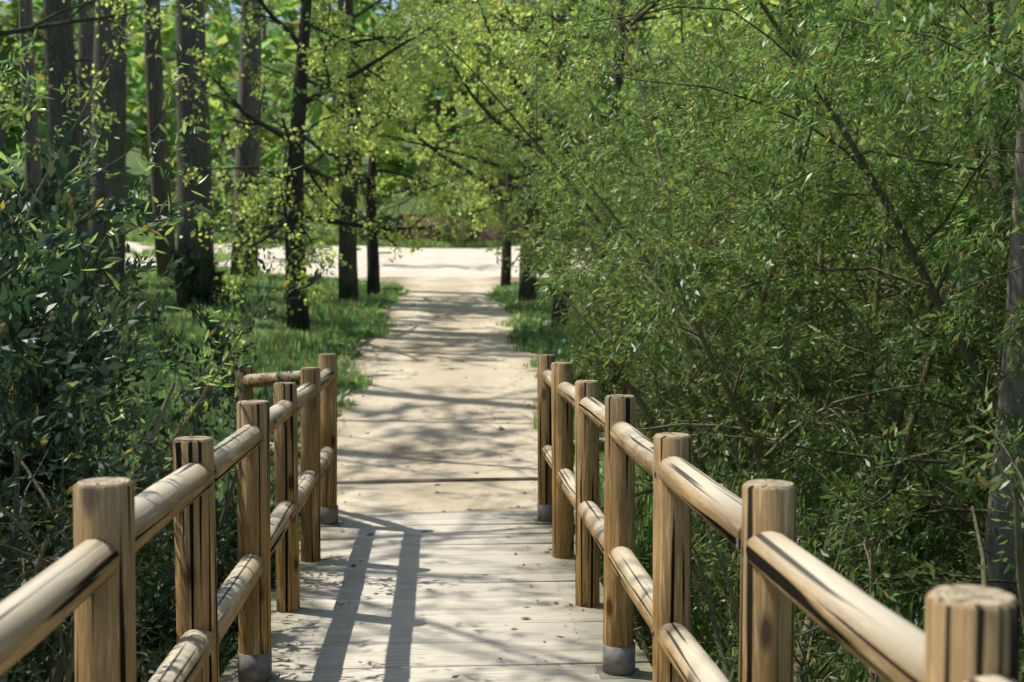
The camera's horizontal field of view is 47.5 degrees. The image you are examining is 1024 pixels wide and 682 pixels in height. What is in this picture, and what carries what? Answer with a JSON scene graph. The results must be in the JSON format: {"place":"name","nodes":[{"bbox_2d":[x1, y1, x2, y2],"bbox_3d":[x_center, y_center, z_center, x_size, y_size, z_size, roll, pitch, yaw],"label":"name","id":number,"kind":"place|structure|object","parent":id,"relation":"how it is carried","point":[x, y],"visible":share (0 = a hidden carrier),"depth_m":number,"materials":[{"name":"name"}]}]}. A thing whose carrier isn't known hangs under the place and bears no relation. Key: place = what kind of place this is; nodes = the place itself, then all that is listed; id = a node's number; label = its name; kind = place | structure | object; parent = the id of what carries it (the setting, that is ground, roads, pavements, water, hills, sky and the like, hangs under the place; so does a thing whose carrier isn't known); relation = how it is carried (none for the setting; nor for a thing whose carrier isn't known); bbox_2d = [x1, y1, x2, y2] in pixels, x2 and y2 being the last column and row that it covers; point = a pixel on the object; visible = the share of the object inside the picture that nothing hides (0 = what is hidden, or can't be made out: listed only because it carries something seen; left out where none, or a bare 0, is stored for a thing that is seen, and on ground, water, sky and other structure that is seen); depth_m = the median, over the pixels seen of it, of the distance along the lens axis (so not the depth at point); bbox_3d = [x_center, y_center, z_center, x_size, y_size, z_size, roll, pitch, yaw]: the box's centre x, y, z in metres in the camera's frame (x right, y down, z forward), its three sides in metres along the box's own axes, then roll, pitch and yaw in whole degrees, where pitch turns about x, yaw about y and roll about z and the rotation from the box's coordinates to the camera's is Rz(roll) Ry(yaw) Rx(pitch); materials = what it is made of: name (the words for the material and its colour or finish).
{"place":"outdoors","nodes":[
{"label":"outdoors","id":0,"kind":"place"},
{"bbox_2d":[0,0,995,22],"label":"sky","id":1,"kind":"structure","parent":0,"point":[394,4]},
{"bbox_2d":[45,264,962,385],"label":"grass","id":2,"kind":"structure","parent":0,"point":[265,349],"depth_m":19.92,"materials":[{"name":"green plant"}]},
{"bbox_2d":[0,9,1021,681],"bbox_3d":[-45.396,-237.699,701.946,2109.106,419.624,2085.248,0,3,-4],"label":"terrain","id":3,"kind":"structure","parent":0,"point":[134,171],"depth_m":63.60,"materials":[{"name":"green plant"}]},
{"bbox_2d":[0,48,7,226],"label":"trunk","id":4,"kind":"object","parent":3,"relation":"on","point":[2,143],"visible":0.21,"depth_m":25.20,"materials":[{"name":"brown plant"}]},
{"bbox_2d":[18,0,44,242],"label":"trunk","id":5,"kind":"object","parent":3,"relation":"on","point":[33,170],"visible":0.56,"depth_m":28.87,"materials":[{"name":"brown plant"}]},
{"bbox_2d":[11,234,102,322],"bbox_3d":[-7.012,-0.899,17.101,2.029,1.766,1.918,0,3,-4],"label":"bush under pines","id":6,"kind":"object","parent":3,"relation":"on","point":[64,284],"visible":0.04,"depth_m":17.07,"materials":[{"name":"green plant"}]},
{"bbox_2d":[0,27,119,188],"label":"tree","id":7,"kind":"object","parent":3,"relation":"on","point":[2,76],"visible":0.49,"depth_m":8.34,"materials":[{"name":"green plant"}]},
{"bbox_2d":[42,0,92,283],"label":"trunk","id":8,"kind":"object","parent":3,"relation":"on","point":[60,39],"visible":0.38,"depth_m":22.88,"materials":[{"name":"brown plant"}]},
{"bbox_2d":[0,115,174,575],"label":"bush","id":9,"kind":"object","parent":3,"relation":"on","point":[50,201],"visible":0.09,"depth_m":6.94,"materials":[{"name":"green plant"}]},
{"bbox_2d":[0,353,175,681],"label":"bush","id":10,"kind":"object","parent":3,"relation":"on","point":[65,660],"visible":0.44,"depth_m":3.45,"materials":[{"name":"green plant"}]},
{"bbox_2d":[0,127,212,681],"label":"bush","id":11,"kind":"object","parent":3,"relation":"on","point":[29,338],"visible":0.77,"depth_m":3.90,"materials":[{"name":"green plant"}]},
{"bbox_2d":[86,0,133,312],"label":"trunk","id":12,"kind":"object","parent":3,"relation":"on","point":[115,89],"visible":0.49,"depth_m":21.68,"materials":[{"name":"brown plant"}]},
{"bbox_2d":[77,0,155,256],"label":"trunk","id":13,"kind":"object","parent":3,"relation":"on","point":[86,43],"visible":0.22,"depth_m":26.48,"materials":[{"name":"brown plant"}]},
{"bbox_2d":[0,0,267,159],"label":"tree","id":14,"kind":"object","parent":3,"relation":"on","point":[11,31],"visible":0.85,"depth_m":16.32,"materials":[{"name":"green plant"}]},
{"bbox_2d":[0,3,302,681],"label":"willow","id":15,"kind":"object","parent":3,"relation":"on","point":[6,180],"visible":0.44,"depth_m":4.79,"materials":[{"name":"green plant"}]},
{"bbox_2d":[144,0,175,277],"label":"trunk","id":16,"kind":"object","parent":3,"relation":"on","point":[160,189],"visible":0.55,"depth_m":28.95,"materials":[{"name":"brown plant"}]},
{"bbox_2d":[0,186,320,681],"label":"bush","id":17,"kind":"object","parent":3,"relation":"on","point":[153,616],"visible":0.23,"depth_m":5.83,"materials":[{"name":"green plant"}]},
{"bbox_2d":[138,124,234,235],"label":"shrub","id":18,"kind":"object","parent":3,"relation":"on","point":[214,187],"depth_m":58.42,"materials":[{"name":"green plant"}]},
{"bbox_2d":[175,0,213,282],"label":"trunk","id":19,"kind":"object","parent":3,"relation":"on","point":[197,151],"visible":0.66,"depth_m":26.55,"materials":[{"name":"brown plant"}]},
{"bbox_2d":[161,238,235,309],"bbox_3d":[-5.980,-1.231,22.140,1.354,1.463,1.394,0,3,-4],"label":"bush under pines","id":20,"kind":"object","parent":3,"relation":"on","point":[198,286],"visible":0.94,"depth_m":21.99,"materials":[{"name":"green plant"}]},
{"bbox_2d":[209,13,240,211],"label":"tree","id":21,"kind":"object","parent":3,"relation":"on","point":[237,110],"visible":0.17,"depth_m":43.98,"materials":[{"name":"brown plant"}]},
{"bbox_2d":[211,146,314,243],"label":"shrub","id":22,"kind":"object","parent":3,"relation":"on","point":[231,197],"depth_m":58.57,"materials":[{"name":"green plant"}]},
{"bbox_2d":[230,0,298,276],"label":"trunk","id":23,"kind":"object","parent":3,"relation":"on","point":[250,105],"visible":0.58,"depth_m":30.70,"materials":[{"name":"brown plant"}]},
{"bbox_2d":[165,0,490,352],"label":"tree","id":24,"kind":"object","parent":3,"relation":"on","point":[291,196],"visible":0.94,"depth_m":19.54,"materials":[{"name":"green plant"}]},
{"bbox_2d":[231,0,429,300],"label":"tree","id":25,"kind":"object","parent":3,"relation":"on","point":[347,282],"visible":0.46,"depth_m":25.82,"materials":[{"name":"green plant"}]},
{"bbox_2d":[310,184,400,242],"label":"shrub","id":26,"kind":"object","parent":3,"relation":"on","point":[387,211],"depth_m":60.31,"materials":[{"name":"green plant"}]},
{"bbox_2d":[234,0,480,295],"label":"tree","id":27,"kind":"object","parent":3,"relation":"on","point":[373,265],"visible":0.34,"depth_m":28.13,"materials":[{"name":"green plant"}]},
{"bbox_2d":[270,276,574,523],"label":"path","id":28,"kind":"structure","parent":3,"relation":"on","point":[434,427],"depth_m":12.68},
{"bbox_2d":[339,285,535,512],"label":"path pebbles","id":29,"kind":"object","parent":28,"relation":"on","point":[500,428],"visible":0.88,"depth_m":12.28,"materials":[{"name":"stone"}]},
{"bbox_2d":[219,511,652,681],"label":"bridge deck","id":30,"kind":"structure","parent":3,"relation":"on","point":[455,603],"depth_m":5.58,"materials":[{"name":"grey wood"}]},
{"bbox_2d":[235,290,637,677],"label":"fallen leaves","id":31,"kind":"object","parent":3,"relation":"on","point":[454,676],"visible":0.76,"depth_m":6.36,"materials":[{"name":"brown plant"}]},
{"bbox_2d":[20,232,859,247],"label":"verge grass","id":32,"kind":"structure","parent":3,"relation":"on","point":[135,237],"depth_m":59.90,"materials":[{"name":"green plant"}]},
{"bbox_2d":[421,162,505,247],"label":"shrub","id":33,"kind":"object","parent":3,"relation":"on","point":[461,233],"depth_m":60.10,"materials":[{"name":"green plant"}]},
{"bbox_2d":[398,213,550,243],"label":"wall stone","id":34,"kind":"object","parent":3,"relation":"on","point":[487,235],"visible":0.3,"depth_m":61.53,"materials":[{"name":"brown stone"}]},
{"bbox_2d":[125,241,861,277],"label":"road","id":35,"kind":"structure","parent":3,"relation":"on","point":[453,262],"depth_m":44.37,"materials":[{"name":"beige concrete"}]},
{"bbox_2d":[0,0,1001,226],"bbox_3d":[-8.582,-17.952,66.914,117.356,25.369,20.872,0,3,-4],"label":"forest","id":36,"kind":"object","parent":3,"relation":"on","point":[168,33],"visible":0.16,"depth_m":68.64,"materials":[{"name":"green plant"}]},
{"bbox_2d":[24,364,995,493],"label":"bank grass","id":37,"kind":"structure","parent":3,"relation":"on","point":[147,389],"depth_m":11.88,"materials":[{"name":"green plant"}]},
{"bbox_2d":[48,269,971,681],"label":"dry grass","id":38,"kind":"structure","parent":3,"relation":"on","point":[360,297],"depth_m":18.93,"materials":[{"name":"green plant"}]},
{"bbox_2d":[0,353,1020,681],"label":"bridge railings","id":39,"kind":"object","parent":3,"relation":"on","point":[968,635],"visible":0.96,"depth_m":3.46,"materials":[{"name":"brown wood"}]},
{"bbox_2d":[17,426,1023,681],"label":"grass","id":40,"kind":"structure","parent":3,"relation":"on","point":[221,492],"depth_m":7.59,"materials":[{"name":"green plant"}]},
{"bbox_2d":[339,0,716,301],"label":"tree","id":41,"kind":"object","parent":3,"relation":"on","point":[527,289],"visible":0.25,"depth_m":25.21,"materials":[{"name":"green plant"}]},
{"bbox_2d":[159,273,917,511],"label":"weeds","id":42,"kind":"object","parent":3,"relation":"on","point":[358,353],"visible":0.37,"depth_m":18.60,"materials":[{"name":"green plant"}]},
{"bbox_2d":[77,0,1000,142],"bbox_3d":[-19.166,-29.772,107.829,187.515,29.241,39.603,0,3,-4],"label":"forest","id":43,"kind":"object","parent":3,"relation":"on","point":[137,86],"visible":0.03,"depth_m":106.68,"materials":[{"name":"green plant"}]},
{"bbox_2d":[402,0,678,286],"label":"tree","id":44,"kind":"object","parent":3,"relation":"on","point":[506,275],"visible":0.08,"depth_m":30.93,"materials":[{"name":"green plant"}]},
{"bbox_2d":[513,158,587,240],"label":"shrub","id":45,"kind":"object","parent":3,"relation":"on","point":[517,222],"depth_m":60.59,"materials":[{"name":"green plant"}]},
{"bbox_2d":[125,237,981,262],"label":"grass tufts","id":46,"kind":"object","parent":3,"relation":"on","point":[146,252],"visible":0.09,"depth_m":44.45,"materials":[{"name":"green plant"}]},
{"bbox_2d":[356,0,807,342],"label":"tree","id":47,"kind":"object","parent":3,"relation":"on","point":[473,63],"visible":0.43,"depth_m":18.27,"materials":[{"name":"green plant"}]},
{"bbox_2d":[383,0,807,338],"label":"tree","id":48,"kind":"object","parent":3,"relation":"on","point":[493,117],"visible":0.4,"depth_m":19.53,"materials":[{"name":"green plant"}]},
{"bbox_2d":[276,0,976,389],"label":"tree","id":49,"kind":"object","parent":3,"relation":"on","point":[396,28],"visible":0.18,"depth_m":12.97,"materials":[{"name":"green plant"}]},
{"bbox_2d":[635,0,668,258],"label":"trunk","id":50,"kind":"object","parent":3,"relation":"on","point":[639,45],"visible":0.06,"depth_m":41.13,"materials":[{"name":"brown plant"}]},
{"bbox_2d":[474,9,856,350],"bbox_3d":[2.066,-2.210,16.446,5.119,5.635,5.147,0,3,-4],"label":"tree","id":51,"kind":"object","parent":3,"relation":"on","point":[542,97],"visible":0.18,"depth_m":16.27,"materials":[{"name":"green plant"}]},
{"bbox_2d":[412,0,1022,481],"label":"tree","id":52,"kind":"object","parent":3,"relation":"on","point":[704,214],"visible":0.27,"depth_m":9.54,"materials":[{"name":"green plant"}]},
{"bbox_2d":[497,0,1023,672],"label":"tree","id":53,"kind":"object","parent":3,"relation":"on","point":[927,414],"visible":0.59,"depth_m":6.32,"materials":[{"name":"green plant"}]},
{"bbox_2d":[600,467,933,681],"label":"shrub","id":54,"kind":"object","parent":3,"relation":"on","point":[641,634],"visible":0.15,"depth_m":6.03,"materials":[{"name":"green plant"}]},
{"bbox_2d":[525,0,1020,621],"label":"shrub","id":55,"kind":"object","parent":3,"relation":"on","point":[611,372],"visible":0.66,"depth_m":7.25,"materials":[{"name":"green plant"}]},
{"bbox_2d":[615,0,995,266],"bbox_3d":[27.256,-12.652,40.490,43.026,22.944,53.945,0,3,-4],"label":"tree","id":56,"kind":"object","parent":3,"relation":"on","point":[872,5],"visible":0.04,"depth_m":40.10,"materials":[{"name":"green plant"}]},
{"bbox_2d":[591,0,1023,570],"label":"tree","id":57,"kind":"object","parent":3,"relation":"on","point":[916,192],"visible":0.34,"depth_m":6.87,"materials":[{"name":"green plant"}]},
{"bbox_2d":[599,411,1023,681],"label":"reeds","id":58,"kind":"object","parent":3,"relation":"on","point":[910,618],"depth_m":7.52,"materials":[{"name":"green plant"}]},
{"bbox_2d":[636,418,1023,681],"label":"shrub","id":59,"kind":"object","parent":3,"relation":"on","point":[802,661],"visible":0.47,"depth_m":4.97,"materials":[{"name":"green plant"}]},
{"bbox_2d":[697,0,1023,403],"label":"tree","id":60,"kind":"object","parent":3,"relation":"on","point":[1008,10],"visible":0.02,"depth_m":12.84,"materials":[{"name":"green plant"}]},
{"bbox_2d":[707,0,1023,448],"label":"tree","id":61,"kind":"object","parent":3,"relation":"on","point":[949,59],"visible":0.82,"depth_m":4.99,"materials":[{"name":"green plant"}]},
{"bbox_2d":[708,386,1023,681],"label":"shrub","id":62,"kind":"object","parent":3,"relation":"on","point":[1017,513],"visible":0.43,"depth_m":3.76,"materials":[{"name":"green plant"}]},
{"bbox_2d":[719,0,1023,388],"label":"tree","id":63,"kind":"object","parent":3,"relation":"on","point":[934,106],"visible":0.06,"depth_m":9.41,"materials":[{"name":"green plant"}]},
{"bbox_2d":[728,0,1023,600],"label":"tree","id":64,"kind":"object","parent":3,"relation":"on","point":[1015,287],"visible":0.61,"depth_m":5.30,"materials":[{"name":"brown plant"}]}
]}

